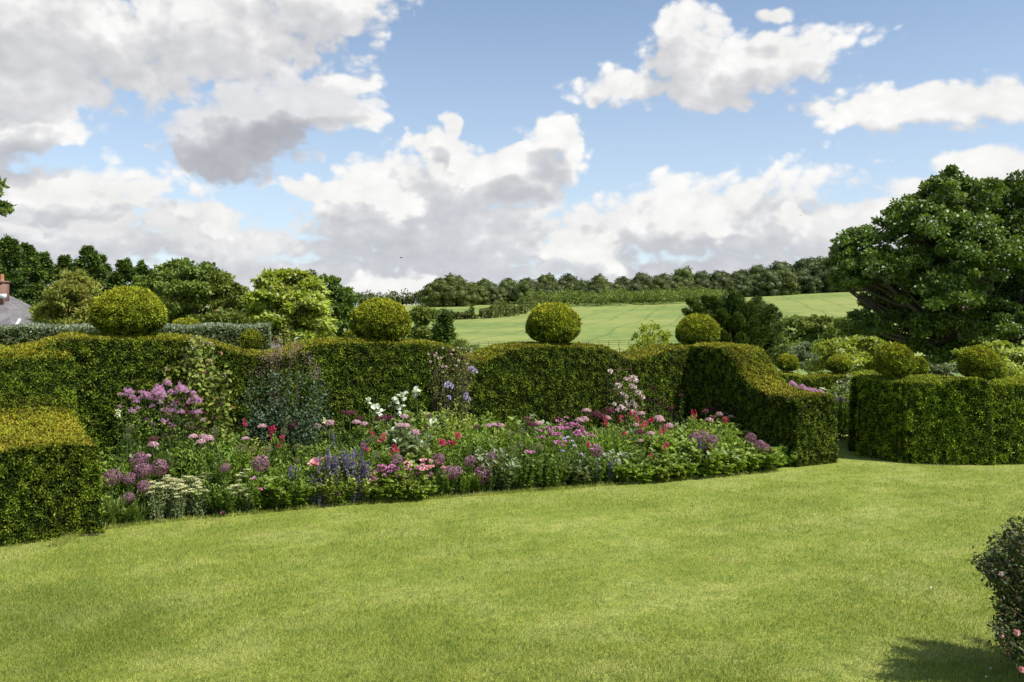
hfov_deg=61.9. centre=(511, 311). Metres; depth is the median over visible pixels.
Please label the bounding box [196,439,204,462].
drumstick allium
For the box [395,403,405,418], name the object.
plume poppy
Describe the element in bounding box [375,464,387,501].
dames rocket
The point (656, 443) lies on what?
broad leaf plant
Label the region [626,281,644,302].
woodland tree
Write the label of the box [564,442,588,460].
strap leaf plant
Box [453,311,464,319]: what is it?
field bush
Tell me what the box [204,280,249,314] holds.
broadleaf tree
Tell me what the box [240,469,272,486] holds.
bushy plant
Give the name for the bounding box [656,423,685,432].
feathery plant
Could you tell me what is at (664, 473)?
broad leaf plant
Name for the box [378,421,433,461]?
silver plant
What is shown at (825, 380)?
yew hedge
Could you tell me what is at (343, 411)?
masterwort
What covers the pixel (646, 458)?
dark leaf plant
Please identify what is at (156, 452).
feathery plant
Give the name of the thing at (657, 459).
dark leaf plant
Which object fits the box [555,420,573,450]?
campion
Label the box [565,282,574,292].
woodland tree
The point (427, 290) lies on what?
woodland tree
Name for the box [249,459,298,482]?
leafy plant
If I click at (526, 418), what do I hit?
masterwort
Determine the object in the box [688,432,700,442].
allium
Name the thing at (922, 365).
topiary ball
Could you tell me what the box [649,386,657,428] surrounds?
burnet
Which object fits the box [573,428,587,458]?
campion
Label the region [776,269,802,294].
woodland tree
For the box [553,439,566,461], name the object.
campion
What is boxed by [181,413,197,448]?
burnet
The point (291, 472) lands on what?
blue sage
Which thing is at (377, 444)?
leafy plant
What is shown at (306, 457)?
leafy plant
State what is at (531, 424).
masterwort
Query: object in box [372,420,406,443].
plume poppy
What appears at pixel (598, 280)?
woodland tree
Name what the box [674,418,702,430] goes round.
silver plant
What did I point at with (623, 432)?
penstemon
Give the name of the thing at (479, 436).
leafy plant
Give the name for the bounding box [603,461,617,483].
blue sage
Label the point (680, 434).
broad leaf plant
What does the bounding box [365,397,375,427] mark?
plume poppy
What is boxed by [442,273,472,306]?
woodland tree
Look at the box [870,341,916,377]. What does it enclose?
topiary ball
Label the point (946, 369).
garden shrub
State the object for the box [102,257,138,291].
conifer tree
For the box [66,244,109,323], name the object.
conifer tree
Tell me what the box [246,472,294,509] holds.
broad leaf plant
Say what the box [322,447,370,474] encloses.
lime plant
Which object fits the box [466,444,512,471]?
silver plant
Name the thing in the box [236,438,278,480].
lime plant
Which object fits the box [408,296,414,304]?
conifer
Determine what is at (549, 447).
leafy plant
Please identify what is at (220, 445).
leafy plant
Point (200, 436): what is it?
drumstick allium
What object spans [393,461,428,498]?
lime plant
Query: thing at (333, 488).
lime plant
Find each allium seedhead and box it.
[123,423,136,453]
[123,433,131,466]
[162,412,171,420]
[209,426,219,446]
[235,443,245,469]
[247,446,255,468]
[261,446,268,473]
[280,427,288,445]
[282,415,291,440]
[367,434,376,450]
[371,453,379,466]
[374,451,382,475]
[417,442,423,466]
[515,441,522,480]
[517,428,524,448]
[532,442,542,475]
[538,444,544,475]
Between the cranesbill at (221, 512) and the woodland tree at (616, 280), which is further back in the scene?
the woodland tree at (616, 280)
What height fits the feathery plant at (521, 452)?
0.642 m
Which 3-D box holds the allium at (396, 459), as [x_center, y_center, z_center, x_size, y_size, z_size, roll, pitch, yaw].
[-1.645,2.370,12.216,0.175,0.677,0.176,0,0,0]
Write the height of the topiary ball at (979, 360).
0.694 m
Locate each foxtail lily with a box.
[115,409,120,417]
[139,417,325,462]
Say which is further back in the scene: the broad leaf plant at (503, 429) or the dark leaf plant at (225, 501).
the broad leaf plant at (503, 429)
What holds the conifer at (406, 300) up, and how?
on the ground at (613, 321)
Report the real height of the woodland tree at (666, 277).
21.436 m
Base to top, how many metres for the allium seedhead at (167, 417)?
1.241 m
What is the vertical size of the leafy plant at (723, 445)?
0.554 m
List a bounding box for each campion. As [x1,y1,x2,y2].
[524,450,536,489]
[537,428,553,457]
[546,426,561,454]
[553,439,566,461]
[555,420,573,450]
[559,416,573,448]
[561,436,585,481]
[565,422,580,450]
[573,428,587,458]
[578,430,594,452]
[585,444,596,484]
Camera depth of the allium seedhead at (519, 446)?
13.21 m
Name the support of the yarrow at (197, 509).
on the flower bed soil at (210, 513)
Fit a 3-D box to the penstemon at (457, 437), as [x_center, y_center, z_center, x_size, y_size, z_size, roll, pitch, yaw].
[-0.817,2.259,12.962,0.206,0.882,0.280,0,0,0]
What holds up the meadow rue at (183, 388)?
on the flower bed soil at (210, 513)
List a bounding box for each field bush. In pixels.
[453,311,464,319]
[462,306,478,318]
[477,306,498,317]
[486,299,513,316]
[502,301,519,315]
[515,304,527,313]
[516,294,538,310]
[531,292,550,305]
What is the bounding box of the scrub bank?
[770,314,870,357]
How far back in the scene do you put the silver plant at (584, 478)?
13.23 m
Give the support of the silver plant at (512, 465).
on the flower bed soil at (210, 513)
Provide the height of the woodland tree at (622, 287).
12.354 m
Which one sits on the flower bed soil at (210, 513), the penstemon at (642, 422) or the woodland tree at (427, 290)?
the penstemon at (642, 422)
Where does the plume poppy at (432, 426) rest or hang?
on the flower bed soil at (210, 513)
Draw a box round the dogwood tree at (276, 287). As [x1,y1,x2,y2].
[239,267,338,346]
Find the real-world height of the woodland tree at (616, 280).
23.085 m
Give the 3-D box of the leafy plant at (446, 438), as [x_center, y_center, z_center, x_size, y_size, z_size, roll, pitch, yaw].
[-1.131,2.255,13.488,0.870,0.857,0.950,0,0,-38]
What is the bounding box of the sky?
[0,0,1023,306]
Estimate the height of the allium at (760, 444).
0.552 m
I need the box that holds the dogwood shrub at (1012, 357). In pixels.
[948,339,1023,376]
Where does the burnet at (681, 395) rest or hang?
on the flower bed soil at (210, 513)
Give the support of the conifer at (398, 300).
on the ground at (613, 321)
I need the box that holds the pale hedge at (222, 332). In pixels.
[0,321,271,349]
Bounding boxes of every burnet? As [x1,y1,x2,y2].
[155,409,173,457]
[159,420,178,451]
[166,398,190,450]
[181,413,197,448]
[203,398,221,450]
[641,398,651,423]
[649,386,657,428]
[652,399,660,426]
[660,394,667,424]
[678,390,683,424]
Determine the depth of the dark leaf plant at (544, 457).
13.53 m
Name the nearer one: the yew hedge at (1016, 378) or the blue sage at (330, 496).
the blue sage at (330, 496)
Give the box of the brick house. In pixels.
[0,274,46,325]
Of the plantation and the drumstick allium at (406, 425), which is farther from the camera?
the plantation
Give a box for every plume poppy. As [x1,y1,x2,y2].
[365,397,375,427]
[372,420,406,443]
[373,403,383,417]
[377,410,415,430]
[388,396,398,418]
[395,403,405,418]
[397,390,407,420]
[406,412,438,432]
[411,386,419,428]
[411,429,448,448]
[430,414,444,435]
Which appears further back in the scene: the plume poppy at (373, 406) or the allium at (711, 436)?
the allium at (711, 436)
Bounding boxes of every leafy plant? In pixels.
[99,446,145,472]
[100,459,149,495]
[101,455,136,491]
[156,447,219,499]
[160,434,218,488]
[191,449,255,486]
[193,433,254,475]
[197,431,257,459]
[222,456,258,483]
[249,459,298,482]
[256,438,292,455]
[271,462,312,478]
[273,472,321,508]
[289,440,339,470]
[298,462,323,476]
[313,445,351,468]
[323,470,360,499]
[335,425,382,449]
[352,428,403,452]
[356,444,386,469]
[358,447,403,478]
[387,411,439,437]
[400,436,440,455]
[407,408,450,438]
[421,428,469,455]
[445,434,473,456]
[450,414,492,441]
[451,428,501,464]
[458,429,494,455]
[462,411,508,437]
[488,430,533,460]
[526,431,565,457]
[534,422,572,445]
[576,425,595,443]
[581,432,630,458]
[590,423,633,441]
[614,457,650,481]
[624,420,653,431]
[630,444,652,453]
[632,429,661,443]
[678,416,716,431]
[701,441,733,471]
[703,427,745,447]
[724,434,753,450]
[768,443,798,466]
[820,373,850,427]
[824,385,849,433]
[830,393,846,432]
[836,394,848,437]
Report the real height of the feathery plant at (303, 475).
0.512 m
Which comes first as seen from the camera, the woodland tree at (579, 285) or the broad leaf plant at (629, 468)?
the broad leaf plant at (629, 468)
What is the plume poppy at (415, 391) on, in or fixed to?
on the flower bed soil at (210, 513)
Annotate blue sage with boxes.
[283,466,300,508]
[307,473,325,506]
[314,447,331,505]
[324,454,341,506]
[324,481,337,505]
[332,435,367,467]
[333,450,348,504]
[341,451,356,504]
[349,453,363,501]
[349,470,363,504]
[356,453,374,503]
[588,461,600,484]
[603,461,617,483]
[695,441,707,476]
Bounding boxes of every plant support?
[435,354,466,414]
[607,348,631,426]
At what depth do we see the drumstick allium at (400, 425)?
13.06 m
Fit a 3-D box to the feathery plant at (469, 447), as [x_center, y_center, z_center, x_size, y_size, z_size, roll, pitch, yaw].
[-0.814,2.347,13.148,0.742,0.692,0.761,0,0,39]
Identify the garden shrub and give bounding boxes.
[185,309,250,323]
[401,305,437,340]
[626,320,673,349]
[788,341,818,373]
[927,361,958,375]
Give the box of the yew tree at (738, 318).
[681,290,787,369]
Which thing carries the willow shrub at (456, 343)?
on the ground at (613, 321)
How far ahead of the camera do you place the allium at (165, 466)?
11.20 m
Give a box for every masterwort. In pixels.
[147,436,158,477]
[288,422,300,428]
[339,410,346,436]
[345,410,355,434]
[357,415,363,444]
[375,416,382,460]
[380,414,388,420]
[387,415,394,437]
[523,417,530,431]
[527,421,536,445]
[589,410,601,429]
[596,413,606,425]
[603,407,615,423]
[634,429,644,448]
[701,409,708,424]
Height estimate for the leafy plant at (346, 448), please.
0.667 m
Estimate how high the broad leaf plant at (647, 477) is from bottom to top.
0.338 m
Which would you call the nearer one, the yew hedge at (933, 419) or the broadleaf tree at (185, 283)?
the yew hedge at (933, 419)
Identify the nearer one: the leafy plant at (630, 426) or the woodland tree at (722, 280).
the leafy plant at (630, 426)
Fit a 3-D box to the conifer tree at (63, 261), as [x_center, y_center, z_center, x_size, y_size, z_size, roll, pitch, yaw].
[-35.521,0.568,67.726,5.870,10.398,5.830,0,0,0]
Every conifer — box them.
[395,295,401,303]
[403,295,408,303]
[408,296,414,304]
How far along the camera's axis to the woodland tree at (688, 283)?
494.40 m
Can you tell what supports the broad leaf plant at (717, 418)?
on the flower bed soil at (210, 513)
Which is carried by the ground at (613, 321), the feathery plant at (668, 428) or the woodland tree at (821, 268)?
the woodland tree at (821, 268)
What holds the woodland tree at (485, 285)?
on the ground at (613, 321)
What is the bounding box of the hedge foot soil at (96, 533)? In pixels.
[81,462,960,535]
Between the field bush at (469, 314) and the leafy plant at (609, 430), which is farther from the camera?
the field bush at (469, 314)
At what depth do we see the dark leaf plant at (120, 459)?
11.75 m
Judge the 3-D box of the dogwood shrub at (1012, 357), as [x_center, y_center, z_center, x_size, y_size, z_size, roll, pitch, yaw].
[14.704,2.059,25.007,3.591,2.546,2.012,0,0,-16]
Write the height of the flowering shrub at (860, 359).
3.004 m
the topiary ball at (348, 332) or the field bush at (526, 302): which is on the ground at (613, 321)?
the field bush at (526, 302)
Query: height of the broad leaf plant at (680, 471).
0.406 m
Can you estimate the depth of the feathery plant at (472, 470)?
12.70 m
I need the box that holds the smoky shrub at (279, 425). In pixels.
[235,323,333,456]
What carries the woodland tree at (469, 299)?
on the ground at (613, 321)
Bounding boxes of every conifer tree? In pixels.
[0,234,41,306]
[12,241,46,305]
[23,251,58,295]
[53,254,72,280]
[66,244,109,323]
[89,252,113,280]
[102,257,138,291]
[130,259,157,291]
[430,305,459,349]
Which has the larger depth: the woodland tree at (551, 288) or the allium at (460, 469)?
the woodland tree at (551, 288)
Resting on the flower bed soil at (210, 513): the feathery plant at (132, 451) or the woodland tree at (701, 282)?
the feathery plant at (132, 451)
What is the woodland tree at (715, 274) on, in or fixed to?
on the ground at (613, 321)
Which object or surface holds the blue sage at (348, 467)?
on the flower bed soil at (210, 513)
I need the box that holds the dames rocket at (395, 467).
[387,460,399,499]
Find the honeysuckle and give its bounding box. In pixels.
[158,335,235,448]
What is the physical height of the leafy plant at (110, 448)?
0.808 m
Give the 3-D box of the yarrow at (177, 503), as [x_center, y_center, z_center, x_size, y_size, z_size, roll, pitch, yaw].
[-4.355,2.494,11.119,0.270,0.469,0.326,0,0,-38]
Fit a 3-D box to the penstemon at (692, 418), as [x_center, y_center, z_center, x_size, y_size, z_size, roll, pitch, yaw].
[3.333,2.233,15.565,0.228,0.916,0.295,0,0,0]
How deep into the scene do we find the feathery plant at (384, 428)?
13.62 m
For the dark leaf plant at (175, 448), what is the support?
on the flower bed soil at (210, 513)
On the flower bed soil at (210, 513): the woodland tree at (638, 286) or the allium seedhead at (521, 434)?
the allium seedhead at (521, 434)
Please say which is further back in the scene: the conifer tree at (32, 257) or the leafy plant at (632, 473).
the conifer tree at (32, 257)
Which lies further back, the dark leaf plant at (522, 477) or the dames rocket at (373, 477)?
the dark leaf plant at (522, 477)
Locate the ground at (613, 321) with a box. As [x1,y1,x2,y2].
[208,288,1023,376]
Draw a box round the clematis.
[427,354,477,427]
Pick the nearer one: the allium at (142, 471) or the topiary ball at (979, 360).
the allium at (142, 471)
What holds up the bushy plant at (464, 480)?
on the flower bed soil at (210, 513)
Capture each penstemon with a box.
[240,418,250,447]
[265,425,281,459]
[269,435,286,466]
[362,443,373,464]
[366,429,377,452]
[378,432,390,461]
[387,445,400,474]
[435,438,448,470]
[445,440,459,491]
[452,432,462,462]
[571,475,584,485]
[583,442,594,481]
[601,416,613,440]
[615,415,627,446]
[627,409,639,443]
[637,418,649,448]
[648,417,654,431]
[658,424,671,441]
[661,442,670,463]
[689,409,699,429]
[719,416,730,435]
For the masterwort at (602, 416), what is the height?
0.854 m
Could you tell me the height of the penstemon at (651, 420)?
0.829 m
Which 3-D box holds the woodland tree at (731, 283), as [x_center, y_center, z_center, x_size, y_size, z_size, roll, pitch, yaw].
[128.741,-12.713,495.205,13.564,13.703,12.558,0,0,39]
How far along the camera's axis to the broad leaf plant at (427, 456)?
12.72 m
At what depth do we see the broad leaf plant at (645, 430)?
15.51 m
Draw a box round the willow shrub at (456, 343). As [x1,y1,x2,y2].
[447,338,480,353]
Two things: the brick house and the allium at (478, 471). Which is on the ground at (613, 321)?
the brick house
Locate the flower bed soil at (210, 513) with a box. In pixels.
[106,465,783,524]
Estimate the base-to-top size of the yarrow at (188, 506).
0.576 m
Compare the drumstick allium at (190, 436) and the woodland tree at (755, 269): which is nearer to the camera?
the drumstick allium at (190, 436)
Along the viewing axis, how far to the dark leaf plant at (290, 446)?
12.63 m
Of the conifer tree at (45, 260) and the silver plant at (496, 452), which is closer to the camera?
the silver plant at (496, 452)
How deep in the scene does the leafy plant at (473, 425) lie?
14.32 m
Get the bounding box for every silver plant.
[373,420,420,454]
[377,441,406,461]
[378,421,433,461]
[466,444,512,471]
[472,448,519,490]
[515,413,555,453]
[565,458,598,484]
[599,449,637,463]
[620,426,638,443]
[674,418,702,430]
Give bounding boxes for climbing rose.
[426,342,473,419]
[607,369,648,430]
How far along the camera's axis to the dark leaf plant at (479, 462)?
12.93 m
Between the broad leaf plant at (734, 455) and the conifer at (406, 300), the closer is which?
the broad leaf plant at (734, 455)
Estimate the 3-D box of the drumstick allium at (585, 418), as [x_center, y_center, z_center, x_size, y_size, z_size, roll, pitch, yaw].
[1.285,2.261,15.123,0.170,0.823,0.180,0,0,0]
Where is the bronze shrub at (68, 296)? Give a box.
[27,267,103,324]
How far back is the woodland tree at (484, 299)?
487.98 m
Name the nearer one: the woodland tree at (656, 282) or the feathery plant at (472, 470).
the feathery plant at (472, 470)
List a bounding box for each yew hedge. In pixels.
[0,330,839,545]
[779,371,850,392]
[845,369,1023,465]
[910,373,1023,379]
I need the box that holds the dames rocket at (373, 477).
[369,471,379,501]
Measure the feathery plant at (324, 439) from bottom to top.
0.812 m
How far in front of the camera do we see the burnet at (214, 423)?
12.32 m
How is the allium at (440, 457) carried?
on the flower bed soil at (210, 513)
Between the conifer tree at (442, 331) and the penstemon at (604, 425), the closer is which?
the penstemon at (604, 425)
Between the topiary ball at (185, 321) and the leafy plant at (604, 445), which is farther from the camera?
the topiary ball at (185, 321)
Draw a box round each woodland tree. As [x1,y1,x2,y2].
[416,283,442,306]
[423,277,456,306]
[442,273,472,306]
[456,283,481,306]
[465,281,478,304]
[475,278,492,285]
[475,285,491,304]
[478,281,497,286]
[485,283,502,304]
[496,287,511,304]
[499,277,516,287]
[499,279,515,287]
[505,285,513,303]
[508,280,535,303]
[517,277,534,283]
[523,281,541,292]
[535,271,558,287]
[539,285,557,295]
[555,284,566,302]
[558,273,578,285]
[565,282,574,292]
[574,281,588,301]
[584,284,601,302]
[587,274,609,285]
[600,284,614,302]
[606,282,621,289]
[614,276,630,283]
[617,278,632,286]
[617,286,627,302]
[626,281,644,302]
[631,271,653,285]
[645,276,668,301]
[653,273,675,283]
[669,280,685,300]
[671,265,694,282]
[681,276,697,299]
[693,271,711,281]
[693,277,709,294]
[707,281,722,291]
[708,269,730,281]
[714,275,730,289]
[725,279,743,295]
[730,271,743,279]
[733,273,755,296]
[744,264,766,287]
[747,272,759,295]
[755,269,783,295]
[767,260,796,272]
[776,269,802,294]
[792,256,820,276]
[792,269,810,293]
[803,276,823,293]
[811,262,837,276]
[813,256,827,264]
[816,272,826,292]
[823,266,847,292]
[854,287,864,291]
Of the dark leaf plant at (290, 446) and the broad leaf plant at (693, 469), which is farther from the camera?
the broad leaf plant at (693, 469)
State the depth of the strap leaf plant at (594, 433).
14.85 m
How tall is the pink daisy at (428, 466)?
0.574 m
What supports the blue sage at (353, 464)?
on the flower bed soil at (210, 513)
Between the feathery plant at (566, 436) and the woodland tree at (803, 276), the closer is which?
the feathery plant at (566, 436)
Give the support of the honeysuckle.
on the flower bed soil at (210, 513)
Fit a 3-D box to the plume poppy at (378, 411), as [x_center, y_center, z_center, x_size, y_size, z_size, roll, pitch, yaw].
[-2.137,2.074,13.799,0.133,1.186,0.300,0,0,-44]
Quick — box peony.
[302,457,320,505]
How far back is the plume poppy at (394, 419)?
13.94 m
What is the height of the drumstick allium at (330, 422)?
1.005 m
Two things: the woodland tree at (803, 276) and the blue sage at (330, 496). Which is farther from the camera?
the woodland tree at (803, 276)
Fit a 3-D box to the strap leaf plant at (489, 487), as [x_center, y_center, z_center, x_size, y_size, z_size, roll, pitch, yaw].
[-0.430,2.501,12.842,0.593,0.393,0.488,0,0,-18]
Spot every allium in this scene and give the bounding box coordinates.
[102,469,122,495]
[122,472,136,495]
[122,492,134,521]
[128,452,147,481]
[133,463,150,501]
[137,480,149,521]
[148,442,159,480]
[149,459,168,481]
[188,434,197,459]
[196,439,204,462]
[198,433,208,450]
[203,435,214,469]
[220,463,229,489]
[241,437,249,463]
[252,454,269,482]
[258,423,266,441]
[325,419,334,438]
[352,419,360,428]
[360,421,367,444]
[392,454,402,471]
[396,423,403,448]
[400,414,408,447]
[402,423,410,452]
[410,429,419,462]
[432,453,445,487]
[441,465,456,495]
[449,466,463,495]
[464,455,475,494]
[473,465,491,493]
[487,452,495,492]
[498,423,504,438]
[574,417,583,437]
[580,416,588,434]
[581,408,591,424]
[590,445,602,482]
[654,415,663,423]
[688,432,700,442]
[697,430,709,443]
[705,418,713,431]
[705,434,717,445]
[745,433,756,451]
[754,440,766,453]
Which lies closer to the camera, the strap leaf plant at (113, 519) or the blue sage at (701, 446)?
the strap leaf plant at (113, 519)
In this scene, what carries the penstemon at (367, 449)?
on the flower bed soil at (210, 513)
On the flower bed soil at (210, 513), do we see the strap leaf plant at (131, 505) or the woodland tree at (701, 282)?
the strap leaf plant at (131, 505)
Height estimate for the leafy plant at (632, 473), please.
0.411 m
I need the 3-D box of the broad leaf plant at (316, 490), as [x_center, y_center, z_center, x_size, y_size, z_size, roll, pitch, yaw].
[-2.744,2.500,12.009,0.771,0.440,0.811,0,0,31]
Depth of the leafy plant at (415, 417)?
13.87 m
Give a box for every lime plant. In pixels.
[100,479,126,505]
[102,501,129,524]
[219,435,262,470]
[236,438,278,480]
[238,451,281,486]
[307,468,352,504]
[309,454,333,476]
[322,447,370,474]
[336,460,380,501]
[351,466,387,502]
[378,412,415,438]
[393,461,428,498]
[407,463,439,485]
[411,406,458,443]
[428,403,471,434]
[430,408,477,448]
[484,437,506,452]
[496,429,525,448]
[685,419,721,437]
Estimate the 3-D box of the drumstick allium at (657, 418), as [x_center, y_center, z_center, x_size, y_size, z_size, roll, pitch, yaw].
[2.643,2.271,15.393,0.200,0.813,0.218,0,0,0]
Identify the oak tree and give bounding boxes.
[0,177,16,217]
[823,163,1023,367]
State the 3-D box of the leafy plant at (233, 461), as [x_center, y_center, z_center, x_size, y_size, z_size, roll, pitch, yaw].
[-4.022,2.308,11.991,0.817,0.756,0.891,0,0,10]
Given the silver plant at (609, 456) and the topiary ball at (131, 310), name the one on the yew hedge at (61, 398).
the topiary ball at (131, 310)
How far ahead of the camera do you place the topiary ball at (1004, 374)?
19.33 m
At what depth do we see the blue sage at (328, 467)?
11.84 m
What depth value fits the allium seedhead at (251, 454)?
12.05 m
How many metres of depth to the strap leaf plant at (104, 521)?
10.64 m
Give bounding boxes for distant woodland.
[207,288,421,306]
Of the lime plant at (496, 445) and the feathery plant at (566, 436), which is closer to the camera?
the lime plant at (496, 445)
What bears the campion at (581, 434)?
on the flower bed soil at (210, 513)
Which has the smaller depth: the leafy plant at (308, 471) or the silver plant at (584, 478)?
the leafy plant at (308, 471)
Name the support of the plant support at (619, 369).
on the flower bed soil at (210, 513)
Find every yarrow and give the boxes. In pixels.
[142,478,168,521]
[156,474,187,517]
[167,486,187,519]
[173,475,203,516]
[188,483,210,517]
[197,471,211,493]
[227,483,248,512]
[236,468,251,485]
[238,487,255,512]
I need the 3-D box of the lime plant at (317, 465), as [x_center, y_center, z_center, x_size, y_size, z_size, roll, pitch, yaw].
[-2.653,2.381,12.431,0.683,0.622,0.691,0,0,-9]
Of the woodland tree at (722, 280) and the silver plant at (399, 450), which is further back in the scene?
the woodland tree at (722, 280)
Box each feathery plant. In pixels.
[109,432,163,465]
[124,447,182,498]
[128,426,183,458]
[129,479,166,512]
[132,437,186,480]
[149,453,195,494]
[171,431,206,448]
[176,445,228,490]
[183,459,239,504]
[193,442,228,464]
[260,473,297,509]
[294,467,325,505]
[309,431,339,456]
[321,436,360,459]
[331,441,375,470]
[350,417,394,453]
[420,448,463,473]
[444,442,477,468]
[459,463,495,492]
[503,440,543,464]
[508,421,548,447]
[519,456,550,486]
[553,451,587,484]
[554,429,580,448]
[570,436,591,447]
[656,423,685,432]
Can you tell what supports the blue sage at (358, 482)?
on the flower bed soil at (210, 513)
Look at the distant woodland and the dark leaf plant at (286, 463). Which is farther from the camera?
the distant woodland
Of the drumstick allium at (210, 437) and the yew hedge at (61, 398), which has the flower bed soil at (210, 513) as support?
the drumstick allium at (210, 437)
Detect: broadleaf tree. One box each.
[131,258,207,317]
[155,257,237,323]
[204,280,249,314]
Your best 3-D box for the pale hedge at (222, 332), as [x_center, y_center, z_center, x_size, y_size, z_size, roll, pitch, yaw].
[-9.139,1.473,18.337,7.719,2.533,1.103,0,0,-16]
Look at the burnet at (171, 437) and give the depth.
12.07 m
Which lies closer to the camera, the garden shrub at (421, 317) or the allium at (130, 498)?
the allium at (130, 498)
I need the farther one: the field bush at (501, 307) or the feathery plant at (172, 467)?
the field bush at (501, 307)
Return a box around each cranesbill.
[214,506,230,518]
[245,477,265,510]
[249,487,266,511]
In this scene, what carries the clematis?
on the flower bed soil at (210, 513)
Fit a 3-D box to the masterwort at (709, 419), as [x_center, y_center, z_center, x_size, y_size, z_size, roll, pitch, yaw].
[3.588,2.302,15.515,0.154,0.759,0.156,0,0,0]
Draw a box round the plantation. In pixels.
[524,285,726,306]
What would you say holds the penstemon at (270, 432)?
on the flower bed soil at (210, 513)
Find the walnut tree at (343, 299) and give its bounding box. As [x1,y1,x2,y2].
[298,269,359,337]
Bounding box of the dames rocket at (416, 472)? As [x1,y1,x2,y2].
[407,466,423,480]
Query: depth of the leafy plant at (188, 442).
12.02 m
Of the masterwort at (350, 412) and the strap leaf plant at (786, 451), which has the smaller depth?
the masterwort at (350, 412)
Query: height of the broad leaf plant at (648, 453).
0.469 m
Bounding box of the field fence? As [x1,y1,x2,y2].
[468,340,638,346]
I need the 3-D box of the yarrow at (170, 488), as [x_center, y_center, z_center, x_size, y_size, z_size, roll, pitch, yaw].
[-4.486,2.428,11.186,0.433,0.573,0.328,0,0,0]
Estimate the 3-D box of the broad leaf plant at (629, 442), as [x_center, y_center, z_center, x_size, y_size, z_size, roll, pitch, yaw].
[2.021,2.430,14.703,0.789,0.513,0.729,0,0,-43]
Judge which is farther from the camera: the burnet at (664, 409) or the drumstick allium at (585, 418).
the burnet at (664, 409)
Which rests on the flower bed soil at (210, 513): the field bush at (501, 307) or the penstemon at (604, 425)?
the penstemon at (604, 425)
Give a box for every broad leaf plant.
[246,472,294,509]
[297,475,334,504]
[361,482,396,501]
[373,480,416,500]
[378,465,413,498]
[386,474,430,499]
[402,483,439,500]
[406,443,453,479]
[484,421,516,445]
[499,416,541,442]
[613,456,652,483]
[617,437,638,449]
[625,426,657,438]
[629,446,662,459]
[629,462,657,482]
[635,430,678,455]
[647,459,678,482]
[649,450,680,466]
[658,455,695,479]
[662,427,695,442]
[672,443,687,454]
[674,437,726,476]
[675,458,706,478]
[693,453,724,475]
[699,418,748,440]
[700,414,737,432]
[713,441,744,467]
[715,456,745,475]
[735,451,760,472]
[742,450,769,471]
[746,446,786,471]
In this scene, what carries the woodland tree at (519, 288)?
on the ground at (613, 321)
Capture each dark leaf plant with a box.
[107,452,162,494]
[109,436,165,475]
[155,437,202,457]
[183,427,241,458]
[198,478,248,514]
[230,429,269,463]
[250,438,294,467]
[261,438,308,464]
[263,451,306,475]
[275,446,323,471]
[287,442,317,464]
[311,443,335,460]
[316,422,367,450]
[334,430,376,454]
[351,451,387,477]
[401,421,437,457]
[451,447,492,468]
[495,451,542,489]
[519,453,551,475]
[522,454,565,488]
[536,463,571,486]
[542,453,570,467]
[549,445,590,461]
[576,447,603,461]
[578,457,611,484]
[606,446,635,456]
[627,452,659,473]
[636,447,667,465]
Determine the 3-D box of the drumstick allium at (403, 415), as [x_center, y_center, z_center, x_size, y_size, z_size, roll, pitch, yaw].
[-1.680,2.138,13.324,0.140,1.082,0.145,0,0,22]
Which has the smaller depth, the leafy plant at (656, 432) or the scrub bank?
the leafy plant at (656, 432)
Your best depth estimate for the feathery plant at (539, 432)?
14.52 m
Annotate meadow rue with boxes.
[105,387,141,455]
[127,390,168,452]
[130,383,171,454]
[148,379,193,447]
[153,400,185,454]
[182,390,207,446]
[837,397,843,438]
[838,396,843,439]
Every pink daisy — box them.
[404,460,414,498]
[418,463,429,498]
[420,458,432,496]
[423,465,435,496]
[431,461,445,496]
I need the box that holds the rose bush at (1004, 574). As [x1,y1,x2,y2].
[968,509,1023,672]
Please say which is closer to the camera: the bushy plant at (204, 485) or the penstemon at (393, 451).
the bushy plant at (204, 485)
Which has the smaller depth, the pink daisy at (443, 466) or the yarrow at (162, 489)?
the yarrow at (162, 489)
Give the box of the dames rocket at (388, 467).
[384,465,393,499]
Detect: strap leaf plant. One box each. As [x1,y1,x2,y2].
[101,485,157,523]
[101,495,136,525]
[102,490,134,505]
[102,505,113,524]
[102,506,117,525]
[103,494,146,520]
[125,503,151,522]
[471,467,499,490]
[494,461,524,489]
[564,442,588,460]
[568,425,623,446]
[582,429,634,446]
[594,454,624,479]
[598,423,641,444]
[773,443,803,459]
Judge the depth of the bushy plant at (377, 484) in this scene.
12.04 m
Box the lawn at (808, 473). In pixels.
[0,433,1023,681]
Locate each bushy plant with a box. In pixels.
[102,463,157,502]
[114,495,154,522]
[189,479,235,514]
[237,475,278,510]
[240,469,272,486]
[369,474,394,499]
[377,448,415,472]
[399,452,425,469]
[418,467,450,495]
[430,458,464,493]
[438,467,480,494]
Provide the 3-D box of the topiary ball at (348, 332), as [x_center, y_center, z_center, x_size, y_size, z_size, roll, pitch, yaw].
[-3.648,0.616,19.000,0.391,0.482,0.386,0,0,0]
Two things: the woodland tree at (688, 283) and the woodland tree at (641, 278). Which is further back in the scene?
the woodland tree at (641, 278)
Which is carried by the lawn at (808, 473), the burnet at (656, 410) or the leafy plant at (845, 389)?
the leafy plant at (845, 389)
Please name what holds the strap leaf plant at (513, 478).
on the flower bed soil at (210, 513)
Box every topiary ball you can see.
[87,284,167,336]
[172,317,199,324]
[237,328,264,348]
[342,330,355,336]
[349,296,412,341]
[525,302,582,343]
[675,313,721,344]
[775,353,799,371]
[824,354,854,372]
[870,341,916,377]
[911,356,929,374]
[956,344,1003,379]
[994,360,1008,378]
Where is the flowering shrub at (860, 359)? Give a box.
[805,334,887,373]

